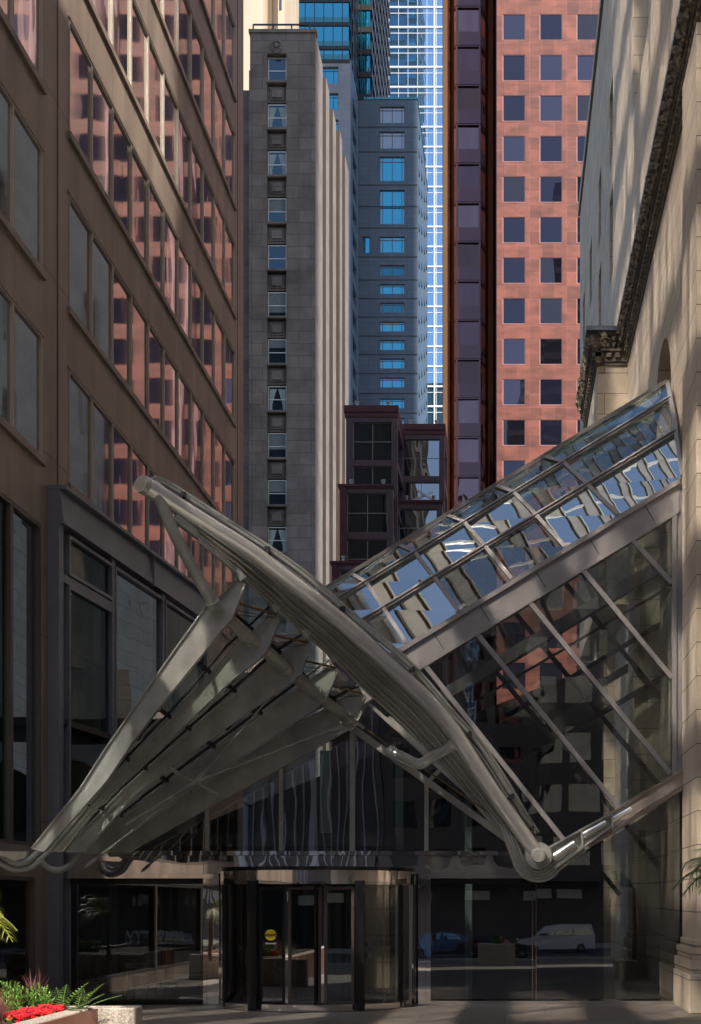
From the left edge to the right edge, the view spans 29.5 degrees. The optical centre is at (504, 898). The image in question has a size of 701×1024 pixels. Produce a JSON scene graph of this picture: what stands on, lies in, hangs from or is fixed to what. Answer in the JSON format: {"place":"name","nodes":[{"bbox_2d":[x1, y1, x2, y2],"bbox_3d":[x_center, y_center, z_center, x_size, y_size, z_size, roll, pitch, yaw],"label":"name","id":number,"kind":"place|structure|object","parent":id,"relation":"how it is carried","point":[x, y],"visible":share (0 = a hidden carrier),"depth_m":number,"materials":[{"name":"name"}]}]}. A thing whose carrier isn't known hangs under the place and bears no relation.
{"place":"outdoors","nodes":[
{"label":"outdoors","id":0,"kind":"place"},
{"bbox_2d":[243,0,298,89],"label":"beige tower","id":1,"kind":"structure","parent":0,"point":[270,11],"depth_m":126.26,"materials":[{"name":"stone"}]},
{"bbox_2d":[243,24,348,716],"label":"stone tower","id":2,"kind":"structure","parent":0,"point":[295,285],"depth_m":103.00,"materials":[{"name":"grey stone"},{"name":"beige stone"},{"name":"glass"}]},
{"bbox_2d":[299,0,390,404],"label":"teal glass tower","id":3,"kind":"structure","parent":0,"point":[354,36],"depth_m":207.69,"materials":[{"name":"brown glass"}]},
{"bbox_2d":[69,1005,700,1023],"bbox_3d":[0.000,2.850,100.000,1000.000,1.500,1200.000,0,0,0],"label":"plaza ground","id":4,"kind":"structure","parent":0,"point":[473,1014],"depth_m":23.70,"materials":[{"name":"grey concrete"}]},
{"bbox_2d":[3,1007,97,1023],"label":"steel planter","id":5,"kind":"object","parent":4,"relation":"on","point":[88,1015],"visible":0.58,"depth_m":16.31,"materials":[{"name":"metal"}]},
{"bbox_2d":[27,1006,141,1023],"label":"granite planter","id":6,"kind":"object","parent":4,"relation":"on","point":[119,1014],"visible":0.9,"depth_m":17.34,"materials":[{"name":"stone"}]},
{"bbox_2d":[0,0,242,1005],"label":"office building","id":7,"kind":"structure","parent":4,"relation":"on","point":[121,246],"depth_m":29.46,"materials":[{"name":"stone"}]},
{"bbox_2d":[0,492,11,843],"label":"lobby window","id":8,"kind":"structure","parent":7,"relation":"in","point":[7,503],"depth_m":23.83,"materials":[{"name":"black glass"}]},
{"bbox_2d":[0,285,12,425],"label":"window","id":9,"kind":"structure","parent":7,"relation":"in","point":[6,303],"depth_m":23.70,"materials":[{"name":"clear glass"}]},
{"bbox_2d":[0,82,12,226],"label":"window","id":10,"kind":"structure","parent":7,"relation":"in","point":[6,104],"depth_m":23.69,"materials":[{"name":"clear glass"}]},
{"bbox_2d":[0,875,34,995],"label":"shop window","id":11,"kind":"structure","parent":7,"relation":"in","point":[30,880],"depth_m":24.98,"materials":[{"name":"brown metal"}]},
{"bbox_2d":[12,502,40,845],"bbox_3d":[-9.020,-4.115,24.650,0.120,6.230,1.500,0,0,0],"label":"lobby window","id":12,"kind":"structure","parent":7,"relation":"in","point":[37,526],"depth_m":25.33,"materials":[{"name":"brown metal"}]},
{"bbox_2d":[13,301,41,453],"bbox_3d":[-8.973,-9.695,24.650,0.075,2.350,1.500,0,0,0],"label":"window","id":13,"kind":"structure","parent":7,"relation":"in","point":[27,340],"depth_m":24.74,"materials":[{"name":"grey glass"}]},
{"bbox_2d":[13,103,41,265],"bbox_3d":[-8.973,-13.295,24.650,0.075,2.350,1.500,0,0,0],"label":"window","id":14,"kind":"structure","parent":7,"relation":"in","point":[27,153],"depth_m":24.72,"materials":[{"name":"grey glass"}]},
{"bbox_2d":[13,0,41,77],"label":"window","id":15,"kind":"structure","parent":7,"relation":"in","point":[27,14],"depth_m":24.90,"materials":[{"name":"clear glass"}]},
{"bbox_2d":[69,369,91,501],"bbox_3d":[-8.973,-9.695,27.730,0.075,2.350,1.500,0,0,0],"label":"window","id":16,"kind":"structure","parent":7,"relation":"in","point":[80,400],"depth_m":27.82,"materials":[{"name":"grey glass"}]},
{"bbox_2d":[69,194,91,334],"bbox_3d":[-8.973,-13.295,27.730,0.075,2.350,1.500,0,0,0],"label":"window","id":17,"kind":"structure","parent":7,"relation":"in","point":[80,232],"depth_m":27.84,"materials":[{"name":"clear glass"}]},
{"bbox_2d":[69,18,91,166],"bbox_3d":[-8.973,-16.895,27.730,0.075,2.350,1.500,0,0,0],"label":"window","id":18,"kind":"structure","parent":7,"relation":"in","point":[80,65],"depth_m":27.81,"materials":[{"name":"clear glass"}]},
{"bbox_2d":[92,397,112,519],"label":"window","id":19,"kind":"structure","parent":7,"relation":"in","point":[102,425],"depth_m":29.34,"materials":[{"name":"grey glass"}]},
{"bbox_2d":[92,231,112,362],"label":"window","id":20,"kind":"structure","parent":7,"relation":"in","point":[102,266],"depth_m":29.34,"materials":[{"name":"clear glass"}]},
{"bbox_2d":[92,65,112,203],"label":"window","id":21,"kind":"structure","parent":7,"relation":"in","point":[102,107],"depth_m":29.35,"materials":[{"name":"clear glass"}]},
{"bbox_2d":[92,0,112,44],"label":"window","id":22,"kind":"structure","parent":7,"relation":"in","point":[104,8],"depth_m":29.66,"materials":[{"name":"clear glass"}]},
{"bbox_2d":[113,423,131,533],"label":"window","id":23,"kind":"structure","parent":7,"relation":"in","point":[122,448],"depth_m":30.87,"materials":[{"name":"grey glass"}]},
{"bbox_2d":[113,265,131,388],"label":"window","id":24,"kind":"structure","parent":7,"relation":"in","point":[122,297],"depth_m":30.90,"materials":[{"name":"clear glass"}]},
{"bbox_2d":[113,107,131,237],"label":"window","id":25,"kind":"structure","parent":7,"relation":"in","point":[122,146],"depth_m":30.87,"materials":[{"name":"clear glass"}]},
{"bbox_2d":[113,0,131,85],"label":"window","id":26,"kind":"structure","parent":7,"relation":"in","point":[122,9],"depth_m":30.96,"materials":[{"name":"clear glass"}]},
{"bbox_2d":[132,446,148,546],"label":"window","id":27,"kind":"structure","parent":7,"relation":"in","point":[140,503],"depth_m":32.31,"materials":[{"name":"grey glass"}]},
{"bbox_2d":[132,296,148,411],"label":"window","id":28,"kind":"structure","parent":7,"relation":"in","point":[140,324],"depth_m":32.41,"materials":[{"name":"clear glass"}]},
{"bbox_2d":[132,146,148,267],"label":"window","id":29,"kind":"structure","parent":7,"relation":"in","point":[140,180],"depth_m":32.42,"materials":[{"name":"clear glass"}]},
{"bbox_2d":[132,0,148,122],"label":"window","id":30,"kind":"structure","parent":7,"relation":"in","point":[140,36],"depth_m":32.42,"materials":[{"name":"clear glass"}]},
{"bbox_2d":[149,467,163,557],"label":"window","id":31,"kind":"structure","parent":7,"relation":"in","point":[156,525],"depth_m":33.80,"materials":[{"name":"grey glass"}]},
{"bbox_2d":[149,323,163,432],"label":"window","id":32,"kind":"structure","parent":7,"relation":"in","point":[156,348],"depth_m":33.88,"materials":[{"name":"clear glass"}]},
{"bbox_2d":[149,180,163,293],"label":"window","id":33,"kind":"structure","parent":7,"relation":"in","point":[156,210],"depth_m":33.89,"materials":[{"name":"clear glass"}]},
{"bbox_2d":[149,37,163,155],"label":"window","id":34,"kind":"structure","parent":7,"relation":"in","point":[156,73],"depth_m":33.90,"materials":[{"name":"clear glass"}]},
{"bbox_2d":[164,348,177,451],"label":"window","id":35,"kind":"structure","parent":7,"relation":"in","point":[170,369],"depth_m":35.31,"materials":[{"name":"clear glass"}]},
{"bbox_2d":[164,210,177,318],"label":"window","id":36,"kind":"structure","parent":7,"relation":"in","point":[170,237],"depth_m":35.30,"materials":[{"name":"clear glass"}]},
{"bbox_2d":[164,73,177,185],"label":"window","id":37,"kind":"structure","parent":7,"relation":"in","point":[170,104],"depth_m":35.33,"materials":[{"name":"clear glass"}]},
{"bbox_2d":[164,0,177,53],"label":"window","id":38,"kind":"structure","parent":7,"relation":"in","point":[170,6],"depth_m":35.53,"materials":[{"name":"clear glass"}]},
{"bbox_2d":[178,370,191,470],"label":"window","id":39,"kind":"structure","parent":7,"relation":"in","point":[184,392],"depth_m":36.85,"materials":[{"name":"clear glass"}]},
{"bbox_2d":[178,239,191,343],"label":"window","id":40,"kind":"structure","parent":7,"relation":"in","point":[184,265],"depth_m":36.85,"materials":[{"name":"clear glass"}]},
{"bbox_2d":[178,107,191,216],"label":"window","id":41,"kind":"structure","parent":7,"relation":"in","point":[184,138],"depth_m":36.86,"materials":[{"name":"clear glass"}]},
{"bbox_2d":[178,0,191,89],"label":"window","id":42,"kind":"structure","parent":7,"relation":"in","point":[184,12],"depth_m":37.00,"materials":[{"name":"clear glass"}]},
{"bbox_2d":[192,393,203,486],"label":"window","id":43,"kind":"structure","parent":7,"relation":"in","point":[197,411],"depth_m":38.41,"materials":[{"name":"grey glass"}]},
{"bbox_2d":[192,267,203,364],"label":"window","id":44,"kind":"structure","parent":7,"relation":"in","point":[197,289],"depth_m":38.42,"materials":[{"name":"glass"}]},
{"bbox_2d":[192,141,203,242],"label":"window","id":45,"kind":"structure","parent":7,"relation":"in","point":[197,167],"depth_m":38.42,"materials":[{"name":"clear glass"}]},
{"bbox_2d":[192,15,203,120],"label":"window","id":46,"kind":"structure","parent":7,"relation":"in","point":[197,45],"depth_m":38.43,"materials":[{"name":"clear glass"}]},
{"bbox_2d":[204,412,214,502],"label":"window","id":47,"kind":"structure","parent":7,"relation":"in","point":[209,431],"depth_m":39.99,"materials":[{"name":"grey glass"}]},
{"bbox_2d":[204,291,214,384],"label":"window","id":48,"kind":"structure","parent":7,"relation":"in","point":[209,313],"depth_m":39.96,"materials":[{"name":"pink glass"}]},
{"bbox_2d":[204,170,214,266],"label":"window","id":49,"kind":"structure","parent":7,"relation":"in","point":[209,196],"depth_m":39.98,"materials":[{"name":"glass"}]},
{"bbox_2d":[204,49,214,148],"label":"window","id":50,"kind":"structure","parent":7,"relation":"in","point":[209,79],"depth_m":40.00,"materials":[{"name":"glass"}]},
{"bbox_2d":[215,430,224,515],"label":"window","id":51,"kind":"structure","parent":7,"relation":"in","point":[219,445],"depth_m":41.38,"materials":[{"name":"grey glass"}]},
{"bbox_2d":[215,314,224,401],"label":"window","id":52,"kind":"structure","parent":7,"relation":"in","point":[219,332],"depth_m":41.40,"materials":[{"name":"glass"}]},
{"bbox_2d":[215,197,224,288],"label":"window","id":53,"kind":"structure","parent":7,"relation":"in","point":[219,218],"depth_m":41.36,"materials":[{"name":"glass"}]},
{"bbox_2d":[215,80,224,174],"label":"window","id":54,"kind":"structure","parent":7,"relation":"in","point":[219,105],"depth_m":41.36,"materials":[{"name":"glass"}]},
{"bbox_2d":[225,446,234,521],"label":"window","id":55,"kind":"structure","parent":7,"relation":"in","point":[229,461],"depth_m":42.91,"materials":[{"name":"grey glass"}]},
{"bbox_2d":[225,334,234,419],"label":"window","id":56,"kind":"structure","parent":7,"relation":"in","point":[229,352],"depth_m":42.87,"materials":[{"name":"clear glass"}]},
{"bbox_2d":[225,221,234,309],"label":"window","id":57,"kind":"structure","parent":7,"relation":"in","point":[229,243],"depth_m":42.89,"materials":[{"name":"glass"}]},
{"bbox_2d":[225,109,234,200],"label":"window","id":58,"kind":"structure","parent":7,"relation":"in","point":[229,133],"depth_m":42.86,"materials":[{"name":"glass"}]},
{"bbox_2d":[225,0,234,90],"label":"window","id":59,"kind":"structure","parent":7,"relation":"in","point":[229,24],"depth_m":42.86,"materials":[{"name":"brown glass"}]},
{"bbox_2d":[216,866,417,1012],"bbox_3d":[-3.720,0.745,25.870,4.020,2.710,3.160,0,0,0],"label":"revolving door","id":60,"kind":"structure","parent":4,"relation":"on","point":[313,944],"depth_m":24.70,"materials":[{"name":"black metal"}]},
{"bbox_2d":[259,887,284,1004],"bbox_3d":[-4.371,0.875,24.690,0.489,2.210,0.060,0,0,0],"label":"door leaf","id":61,"kind":"structure","parent":60,"relation":"in","point":[271,899],"depth_m":24.70,"materials":[{"name":"black glass"}]},
{"bbox_2d":[288,887,320,1004],"bbox_3d":[-3.760,0.875,24.690,0.620,2.210,0.060,0,0,0],"label":"door leaf","id":62,"kind":"structure","parent":60,"relation":"in","point":[300,899],"depth_m":24.70,"materials":[{"name":"black glass"}]},
{"bbox_2d":[324,887,353,1004],"bbox_3d":[-3.111,0.875,24.690,0.564,2.210,0.060,0,0,0],"label":"door leaf","id":63,"kind":"structure","parent":60,"relation":"in","point":[338,901],"depth_m":24.70,"materials":[{"name":"black glass"}]},
{"bbox_2d":[0,379,682,1004],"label":"glass atrium","id":64,"kind":"object","parent":4,"relation":"on","point":[554,679],"visible":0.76,"depth_m":26.30,"materials":[{"name":"glass"}]},
{"bbox_2d":[64,535,112,600],"bbox_3d":[-8.629,-6.850,27.318,0.120,0.800,2.300,0,0,5],"label":"window frame","id":65,"kind":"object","parent":64,"relation":"in","point":[68,539],"depth_m":27.05,"materials":[{"name":"grey metal"}]},
{"bbox_2d":[64,585,112,993],"bbox_3d":[-8.629,-2.175,27.318,0.120,8.150,2.300,0,0,5],"label":"side window","id":66,"kind":"structure","parent":64,"relation":"in","point":[68,589],"depth_m":26.18,"materials":[{"name":"black metal"}]},
{"bbox_2d":[63,878,202,883],"bbox_3d":[-7.400,-0.355,26.300,2.840,0.110,0.200,0,0,0],"label":"window frame","id":67,"kind":"structure","parent":64,"relation":"in","point":[72,880],"depth_m":26.20,"materials":[{"name":"black metal"}]},
{"bbox_2d":[63,1000,202,1004],"bbox_3d":[-7.400,2.058,26.250,2.840,0.075,0.300,0,0,0],"label":"window frame","id":68,"kind":"structure","parent":64,"relation":"in","point":[107,1002],"depth_m":26.10,"materials":[{"name":"black metal"}]},
{"bbox_2d":[115,566,163,796],"bbox_3d":[-8.397,-2.675,30.133,0.120,9.150,3.050,0,0,5],"label":"side window","id":69,"kind":"structure","parent":64,"relation":"in","point":[119,571],"depth_m":30.51,"materials":[{"name":"black glass"}]},
{"bbox_2d":[0,475,632,882],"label":"entrance canopy","id":70,"kind":"object","parent":64,"relation":"attached to","point":[268,741],"visible":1,"depth_m":24.20,"materials":[{"name":"silver metal"}]},
{"bbox_2d":[431,879,541,883],"bbox_3d":[-0.365,-0.353,26.300,2.210,0.107,0.200,0,0,0],"label":"window frame","id":71,"kind":"structure","parent":64,"relation":"in","point":[433,881],"depth_m":26.20,"materials":[{"name":"black metal"}]},
{"bbox_2d":[503,541,561,584],"bbox_3d":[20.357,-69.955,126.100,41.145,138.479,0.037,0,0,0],"label":"window pane","id":72,"kind":"structure","parent":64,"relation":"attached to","point":[511,558],"depth_m":126.11,"materials":[{"name":"blue glass"}]},
{"bbox_2d":[330,401,447,700],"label":"bay window block","id":73,"kind":"structure","parent":4,"relation":"on","point":[393,490],"depth_m":75.17,"materials":[{"name":"brown stone"}]},
{"bbox_2d":[358,97,427,423],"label":"blue grey tower","id":74,"kind":"structure","parent":4,"relation":"on","point":[392,274],"depth_m":216.00,"materials":[{"name":"metal"}]},
{"bbox_2d":[380,157,404,180],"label":"window","id":75,"kind":"structure","parent":74,"relation":"in","point":[391,168],"depth_m":216.30,"materials":[{"name":"blue glass"}]},
{"bbox_2d":[380,191,404,223],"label":"window","id":76,"kind":"structure","parent":74,"relation":"in","point":[388,215],"depth_m":216.30,"materials":[{"name":"blue glass"}]},
{"bbox_2d":[575,0,700,1013],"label":"bank building","id":77,"kind":"structure","parent":4,"relation":"on","point":[639,208],"depth_m":32.76,"materials":[{"name":"stone"}]},
{"bbox_2d":[389,0,441,423],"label":"blue glass tower","id":78,"kind":"structure","parent":0,"point":[415,44],"depth_m":290.00,"materials":[{"name":"blue glass"}]},
{"bbox_2d":[442,0,599,609],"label":"red granite tower","id":79,"kind":"structure","parent":0,"point":[516,79],"depth_m":126.09,"materials":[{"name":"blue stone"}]},
{"bbox_2d":[458,282,478,305],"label":"recess window","id":80,"kind":"structure","parent":79,"relation":"in","point":[468,292],"depth_m":130.68,"materials":[{"name":"purple glass"}]},
{"bbox_2d":[458,321,478,344],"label":"recess window","id":81,"kind":"structure","parent":79,"relation":"in","point":[468,331],"depth_m":130.68,"materials":[{"name":"purple glass"}]},
{"bbox_2d":[503,14,524,39],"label":"window","id":82,"kind":"structure","parent":79,"relation":"in","point":[513,24],"depth_m":126.07,"materials":[{"name":"glass"}]},
{"bbox_2d":[503,55,524,80],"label":"window","id":83,"kind":"structure","parent":79,"relation":"in","point":[513,65],"depth_m":126.11,"materials":[{"name":"glass"}]},
{"bbox_2d":[503,95,524,120],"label":"window","id":84,"kind":"structure","parent":79,"relation":"in","point":[513,105],"depth_m":126.11,"materials":[{"name":"glass"}]},
{"bbox_2d":[503,136,524,161],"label":"window","id":85,"kind":"structure","parent":79,"relation":"in","point":[513,146],"depth_m":126.07,"materials":[{"name":"glass"}]},
{"bbox_2d":[503,176,524,201],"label":"window","id":86,"kind":"structure","parent":79,"relation":"in","point":[513,186],"depth_m":126.07,"materials":[{"name":"glass"}]},
{"bbox_2d":[503,217,524,242],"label":"window","id":87,"kind":"structure","parent":79,"relation":"in","point":[513,227],"depth_m":126.07,"materials":[{"name":"glass"}]},
{"bbox_2d":[503,258,524,282],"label":"window","id":88,"kind":"structure","parent":79,"relation":"in","point":[513,268],"depth_m":126.11,"materials":[{"name":"glass"}]},
{"bbox_2d":[503,298,524,323],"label":"window","id":89,"kind":"structure","parent":79,"relation":"in","point":[513,308],"depth_m":126.11,"materials":[{"name":"glass"}]},
{"bbox_2d":[503,339,524,363],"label":"window","id":90,"kind":"structure","parent":79,"relation":"in","point":[513,349],"depth_m":126.07,"materials":[{"name":"glass"}]},
{"bbox_2d":[503,379,524,404],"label":"window","id":91,"kind":"structure","parent":79,"relation":"in","point":[513,389],"depth_m":126.07,"materials":[{"name":"glass"}]},
{"bbox_2d":[503,420,524,444],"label":"window","id":92,"kind":"structure","parent":79,"relation":"in","point":[513,430],"depth_m":126.07,"materials":[{"name":"glass"}]},
{"bbox_2d":[540,14,561,39],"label":"window","id":93,"kind":"structure","parent":79,"relation":"in","point":[550,24],"depth_m":126.07,"materials":[{"name":"glass"}]},
{"bbox_2d":[540,55,561,80],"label":"window","id":94,"kind":"structure","parent":79,"relation":"in","point":[550,65],"depth_m":126.07,"materials":[{"name":"glass"}]},
{"bbox_2d":[540,95,561,120],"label":"window","id":95,"kind":"structure","parent":79,"relation":"in","point":[550,105],"depth_m":126.11,"materials":[{"name":"glass"}]},
{"bbox_2d":[540,136,561,161],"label":"window","id":96,"kind":"structure","parent":79,"relation":"in","point":[550,146],"depth_m":126.11,"materials":[{"name":"glass"}]},
{"bbox_2d":[540,176,561,201],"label":"window","id":97,"kind":"structure","parent":79,"relation":"in","point":[550,186],"depth_m":126.07,"materials":[{"name":"glass"}]},
{"bbox_2d":[540,217,561,242],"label":"window","id":98,"kind":"structure","parent":79,"relation":"in","point":[550,227],"depth_m":126.07,"materials":[{"name":"glass"}]},
{"bbox_2d":[540,258,561,282],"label":"window","id":99,"kind":"structure","parent":79,"relation":"in","point":[550,268],"depth_m":126.07,"materials":[{"name":"glass"}]},
{"bbox_2d":[540,298,561,323],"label":"window","id":100,"kind":"structure","parent":79,"relation":"in","point":[550,308],"depth_m":126.11,"materials":[{"name":"glass"}]},
{"bbox_2d":[540,339,561,363],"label":"window","id":101,"kind":"structure","parent":79,"relation":"in","point":[550,349],"depth_m":126.07,"materials":[{"name":"glass"}]},
{"bbox_2d":[540,379,561,404],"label":"window","id":102,"kind":"structure","parent":79,"relation":"in","point":[550,389],"depth_m":126.07,"materials":[{"name":"glass"}]},
{"bbox_2d":[540,420,561,444],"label":"window","id":103,"kind":"structure","parent":79,"relation":"in","point":[550,430],"depth_m":126.11,"materials":[{"name":"glass"}]},
{"bbox_2d":[577,14,597,39],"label":"window","id":104,"kind":"structure","parent":79,"relation":"in","point":[586,23],"depth_m":126.07,"materials":[{"name":"glass"}]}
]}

